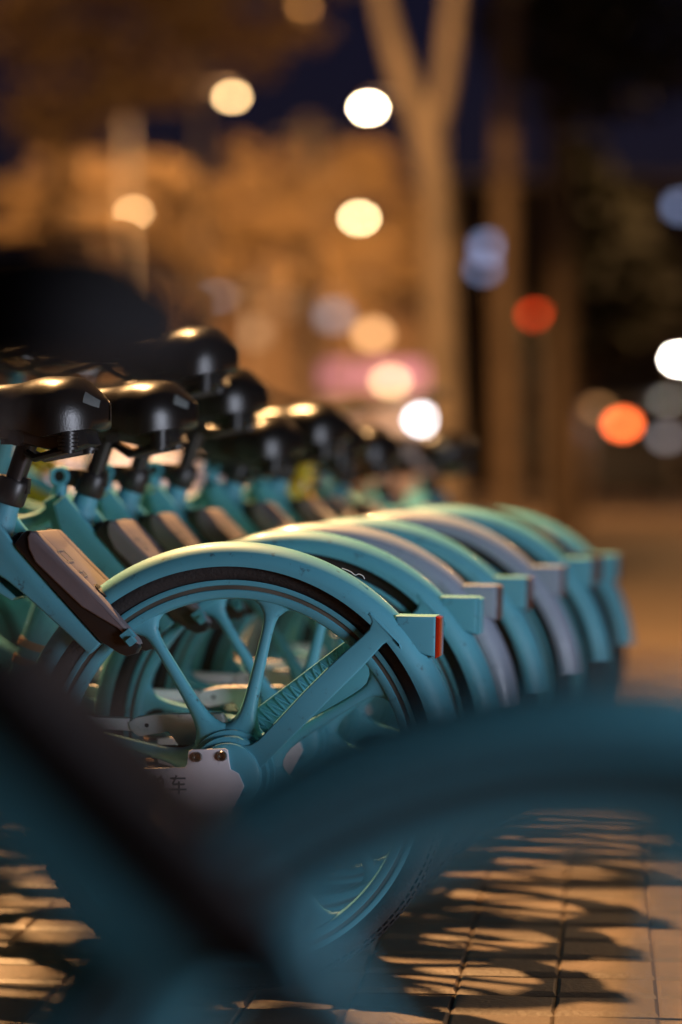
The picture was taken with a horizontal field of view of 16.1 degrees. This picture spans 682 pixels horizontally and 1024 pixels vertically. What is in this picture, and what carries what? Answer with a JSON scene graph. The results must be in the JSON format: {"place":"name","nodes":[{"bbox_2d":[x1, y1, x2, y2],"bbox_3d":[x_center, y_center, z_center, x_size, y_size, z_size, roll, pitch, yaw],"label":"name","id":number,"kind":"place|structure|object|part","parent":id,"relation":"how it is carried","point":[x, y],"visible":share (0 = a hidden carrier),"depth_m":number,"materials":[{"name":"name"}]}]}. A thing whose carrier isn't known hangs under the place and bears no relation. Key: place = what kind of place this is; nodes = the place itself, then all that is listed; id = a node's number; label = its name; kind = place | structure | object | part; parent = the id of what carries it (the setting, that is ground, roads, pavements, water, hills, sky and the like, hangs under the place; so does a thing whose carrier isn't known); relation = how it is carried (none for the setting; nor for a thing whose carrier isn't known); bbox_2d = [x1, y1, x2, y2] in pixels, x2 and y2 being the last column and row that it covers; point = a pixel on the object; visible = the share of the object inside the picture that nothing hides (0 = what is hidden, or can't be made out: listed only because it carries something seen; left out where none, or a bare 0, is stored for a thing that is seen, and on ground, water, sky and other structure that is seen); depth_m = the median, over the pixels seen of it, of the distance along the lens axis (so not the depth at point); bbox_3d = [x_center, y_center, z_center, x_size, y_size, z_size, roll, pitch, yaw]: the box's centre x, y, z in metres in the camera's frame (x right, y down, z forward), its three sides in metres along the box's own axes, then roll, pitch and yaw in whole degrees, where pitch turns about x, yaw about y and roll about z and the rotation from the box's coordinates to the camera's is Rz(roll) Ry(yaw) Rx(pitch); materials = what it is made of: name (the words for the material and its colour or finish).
{"place":"outdoors","nodes":[
{"label":"outdoors","id":0,"kind":"place"},
{"bbox_2d":[0,278,465,491],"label":"shop building","id":1,"kind":"structure","parent":0,"point":[396,349],"depth_m":77.90,"materials":[{"name":"brown paint"}]},
{"bbox_2d":[211,282,224,298],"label":"window","id":2,"kind":"structure","parent":1,"relation":"in","point":[213,296],"depth_m":77.82,"materials":[{"name":"brown"}]},
{"bbox_2d":[247,323,261,340],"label":"window","id":3,"kind":"structure","parent":1,"relation":"in","point":[254,330],"depth_m":77.84,"materials":[{"name":"orange glass"}]},
{"bbox_2d":[282,296,289,311],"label":"window","id":4,"kind":"structure","parent":1,"relation":"in","point":[284,309],"depth_m":77.82,"materials":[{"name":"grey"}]},
{"bbox_2d":[326,307,341,323],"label":"window","id":5,"kind":"structure","parent":1,"relation":"in","point":[333,315],"depth_m":77.84,"materials":[{"name":"grey"}]},
{"bbox_2d":[320,402,380,482],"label":"shop window","id":6,"kind":"structure","parent":1,"relation":"in","point":[373,417],"depth_m":77.88,"materials":[{"name":"brown glass"}]},
{"bbox_2d":[365,325,380,341],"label":"wall lamp","id":7,"kind":"object","parent":1,"relation":"attached to","point":[372,333],"visible":1,"depth_m":77.18,"materials":[{"name":"grey paint"}]},
{"bbox_2d":[384,371,395,386],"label":"wall lamp","id":8,"kind":"object","parent":1,"relation":"attached to","point":[389,380],"visible":1,"depth_m":77.26,"materials":[{"name":"grey paint"}]},
{"bbox_2d":[387,402,426,484],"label":"shop window","id":9,"kind":"structure","parent":1,"relation":"in","point":[402,418],"depth_m":77.88,"materials":[{"name":"white glass"}]},
{"bbox_2d":[418,410,425,423],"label":"wall lamp","id":10,"kind":"object","parent":1,"relation":"attached to","point":[421,419],"visible":0.91,"depth_m":77.30,"materials":[{"name":"grey paint"}]},
{"bbox_2d":[0,647,681,1023],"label":"pavement","id":11,"kind":"structure","parent":0,"point":[518,933],"depth_m":3.82,"materials":[{"name":"stone"}]},
{"bbox_2d":[0,381,445,960],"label":"bicycle","id":12,"kind":"object","parent":11,"relation":"on","point":[78,597],"visible":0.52,"depth_m":3.46,"materials":[{"name":"teal paint"}]},
{"bbox_2d":[18,380,491,904],"bbox_3d":[-0.583,0.170,3.938,1.696,1.007,0.643,0,1,10],"label":"bicycle","id":13,"kind":"object","parent":11,"relation":"on","point":[153,417],"visible":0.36,"depth_m":3.83,"materials":[{"name":"teal paint"}]},
{"bbox_2d":[29,327,514,738],"bbox_3d":[-0.536,0.160,4.199,1.696,1.007,0.643,0,1,10],"label":"bicycle","id":14,"kind":"object","parent":11,"relation":"on","point":[210,368],"visible":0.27,"depth_m":4.10,"materials":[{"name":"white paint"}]},
{"bbox_2d":[0,368,545,714],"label":"bicycle","id":15,"kind":"object","parent":11,"relation":"on","point":[239,403],"visible":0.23,"depth_m":4.31,"materials":[{"name":"teal paint"}]},
{"bbox_2d":[0,415,580,706],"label":"bicycle","id":16,"kind":"object","parent":11,"relation":"on","point":[270,445],"visible":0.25,"depth_m":4.61,"materials":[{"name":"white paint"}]},
{"bbox_2d":[172,399,425,705],"bbox_3d":[0.020,0.151,7.310,0.643,1.007,1.696,-1,1,-38],"label":"bicycle","id":17,"kind":"object","parent":11,"relation":"on","point":[381,496],"visible":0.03,"depth_m":7.15,"materials":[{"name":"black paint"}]},
{"bbox_2d":[0,376,610,704],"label":"bicycle","id":18,"kind":"object","parent":11,"relation":"on","point":[324,429],"visible":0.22,"depth_m":4.85,"materials":[{"name":"teal paint"}]},
{"bbox_2d":[26,417,615,669],"bbox_3d":[-0.255,0.126,5.243,1.696,1.007,0.643,0,1,10],"label":"bicycle","id":19,"kind":"object","parent":11,"relation":"on","point":[307,473],"visible":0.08,"depth_m":5.14,"materials":[{"name":"teal paint"}]},
{"bbox_2d":[45,379,633,670],"bbox_3d":[-0.169,0.133,5.643,1.696,1.007,0.643,0,1,10],"label":"bicycle","id":20,"kind":"object","parent":11,"relation":"on","point":[380,454],"visible":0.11,"depth_m":5.52,"materials":[{"name":"teal paint"}]},
{"bbox_2d":[0,236,681,1023],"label":"bicycle","id":21,"kind":"object","parent":11,"relation":"on","point":[154,868],"visible":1,"depth_m":1.16,"materials":[{"name":"teal paint"}]},
{"bbox_2d":[244,387,474,511],"bbox_3d":[0.164,0.141,6.809,0.643,1.007,1.696,-1,1,-28],"label":"bicycle","id":22,"kind":"object","parent":11,"relation":"on","point":[450,454],"visible":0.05,"depth_m":6.63,"materials":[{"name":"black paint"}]},
{"bbox_2d":[0,486,681,1023],"bbox_3d":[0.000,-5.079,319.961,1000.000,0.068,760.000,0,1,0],"label":"ground","id":23,"kind":"structure","parent":0,"point":[638,530],"depth_m":23.34,"materials":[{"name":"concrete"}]},
{"bbox_2d":[0,136,190,239],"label":"street tree","id":24,"kind":"object","parent":23,"relation":"on","point":[90,183],"visible":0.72,"depth_m":39.68,"materials":[{"name":"orange plant"}]},
{"bbox_2d":[78,199,137,235],"bbox_3d":[-3.292,-2.108,33.967,0.898,4.561,0.190,0,1,0],"label":"street lamp","id":25,"kind":"object","parent":23,"relation":"on","point":[82,218],"visible":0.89,"depth_m":33.90,"materials":[{"name":"orange metal"}]},
{"bbox_2d":[26,148,259,292],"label":"street tree","id":26,"kind":"object","parent":23,"relation":"on","point":[154,248],"visible":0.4,"depth_m":70.45,"materials":[{"name":"orange plant"}]},
{"bbox_2d":[48,451,244,493],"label":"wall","id":27,"kind":"structure","parent":23,"relation":"on","point":[117,458],"depth_m":9.56,"materials":[{"name":"beige"}]},
{"bbox_2d":[0,0,341,235],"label":"street tree","id":28,"kind":"object","parent":23,"relation":"on","point":[114,87],"visible":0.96,"depth_m":26.80,"materials":[{"name":"brown plant"}]},
{"bbox_2d":[124,85,235,447],"bbox_3d":[-2.548,-3.293,37.946,1.814,6.786,0.190,0,1,0],"label":"street lamp","id":29,"kind":"object","parent":23,"relation":"on","point":[231,96],"visible":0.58,"depth_m":37.88,"materials":[{"name":"brown metal"}]},
{"bbox_2d":[196,0,310,317],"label":"street lamp","id":30,"kind":"object","parent":23,"relation":"on","point":[199,201],"visible":0.43,"depth_m":32.89,"materials":[{"name":"brown metal"}]},
{"bbox_2d":[244,291,265,368],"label":"street lamp","id":31,"kind":"object","parent":23,"relation":"on","point":[246,300],"visible":0.2,"depth_m":65.89,"materials":[{"name":"metal"}]},
{"bbox_2d":[165,133,402,408],"bbox_3d":[-1.075,-3.434,43.873,4.084,6.894,2.506,0,1,24],"label":"street tree","id":32,"kind":"object","parent":23,"relation":"on","point":[275,230],"visible":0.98,"depth_m":43.74,"materials":[{"name":"orange plant"}]},
{"bbox_2d":[278,118,339,492],"bbox_3d":[-0.764,-4.836,57.921,1.500,9.142,0.560,0,1,0],"label":"utility pole","id":33,"kind":"object","parent":23,"relation":"on","point":[308,135],"visible":0.44,"depth_m":57.71,"materials":[{"name":"concrete"}]},
{"bbox_2d":[295,211,362,221],"bbox_3d":[-0.601,-4.161,63.935,2.395,7.572,0.230,0,1,0],"label":"street lamp","id":34,"kind":"object","parent":23,"relation":"on","point":[359,217],"visible":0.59,"depth_m":63.83,"materials":[{"name":"grey paint"}]},
{"bbox_2d":[234,146,471,494],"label":"street tree","id":35,"kind":"object","parent":23,"relation":"on","point":[334,266],"visible":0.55,"depth_m":70.55,"materials":[{"name":"orange plant"}]},
{"bbox_2d":[364,96,396,111],"bbox_3d":[0.944,-3.023,35.951,1.212,6.318,0.190,0,1,0],"label":"street lamp","id":36,"kind":"object","parent":23,"relation":"on","point":[368,107],"visible":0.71,"depth_m":35.87,"materials":[{"name":"grey paint"}]},
{"bbox_2d":[372,0,468,504],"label":"plane tree","id":37,"kind":"object","parent":23,"relation":"on","point":[426,122],"visible":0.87,"depth_m":13.90,"materials":[{"name":"brown plant"}]},
{"bbox_2d":[492,0,520,511],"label":"plane tree","id":38,"kind":"object","parent":23,"relation":"on","point":[506,493],"visible":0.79,"depth_m":18.89,"materials":[{"name":"brown plant"}]},
{"bbox_2d":[527,303,541,501],"bbox_3d":[4.512,-2.543,56.068,0.380,4.625,0.330,0,1,0],"label":"traffic light","id":39,"kind":"object","parent":23,"relation":"on","point":[532,311],"visible":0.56,"depth_m":56.10,"materials":[{"name":"grey paint"}]},
{"bbox_2d":[465,0,681,538],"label":"plane tree","id":40,"kind":"object","parent":23,"relation":"on","point":[593,38],"visible":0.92,"depth_m":22.84,"materials":[{"name":"brown plant"}]},
{"bbox_2d":[530,131,681,526],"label":"evergreen tree","id":41,"kind":"object","parent":23,"relation":"on","point":[627,289],"visible":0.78,"depth_m":32.55,"materials":[{"name":"green plant"}]},
{"bbox_2d":[585,398,681,499],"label":"parked van","id":42,"kind":"object","parent":23,"relation":"on","point":[630,442],"visible":0.75,"depth_m":57.98,"materials":[{"name":"black paint"}]},
{"bbox_3d":[7.087,-2.066,57.960,1.755,0.700,0.017,0,1,0],"label":"rear window","id":43,"kind":"part","parent":42,"relation":"part of","materials":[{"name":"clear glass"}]},
{"bbox_2d":[674,352,681,500],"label":"street lamp","id":44,"kind":"object","parent":23,"relation":"on","point":[678,491],"visible":1,"depth_m":57.91,"materials":[{"name":"grey paint"}]},
{"bbox_2d":[0,0,681,282],"label":"sky","id":45,"kind":"structure","parent":0,"point":[332,85],"materials":[{"name":"black"}]},
{"bbox_2d":[451,176,681,485],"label":"dark office block","id":46,"kind":"structure","parent":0,"point":[654,374],"depth_m":104.85,"materials":[{"name":"concrete"}]},
{"bbox_2d":[478,264,487,273],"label":"window","id":47,"kind":"structure","parent":46,"relation":"in","point":[482,268],"depth_m":104.75,"materials":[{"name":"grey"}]},
{"bbox_2d":[482,240,491,254],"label":"window","id":48,"kind":"structure","parent":46,"relation":"in","point":[486,244],"depth_m":104.75,"materials":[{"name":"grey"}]},
{"bbox_2d":[518,299,540,331],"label":"window","id":49,"kind":"structure","parent":46,"relation":"in","point":[522,303],"depth_m":104.80,"materials":[{"name":"red glass"}]},
{"bbox_2d":[518,419,545,451],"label":"window","id":50,"kind":"structure","parent":46,"relation":"in","point":[525,425],"depth_m":104.88,"materials":[{"name":"black glass"}]},
{"bbox_2d":[518,359,546,391],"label":"window","id":51,"kind":"structure","parent":46,"relation":"in","point":[524,365],"depth_m":104.85,"materials":[{"name":"black glass"}]},
{"bbox_2d":[603,359,633,391],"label":"window","id":52,"kind":"structure","parent":46,"relation":"in","point":[614,380],"depth_m":104.85,"materials":[{"name":"black glass"}]},
{"bbox_2d":[676,200,681,212],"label":"window","id":53,"kind":"structure","parent":46,"relation":"in","point":[678,202],"depth_m":104.70,"materials":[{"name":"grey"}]}
]}

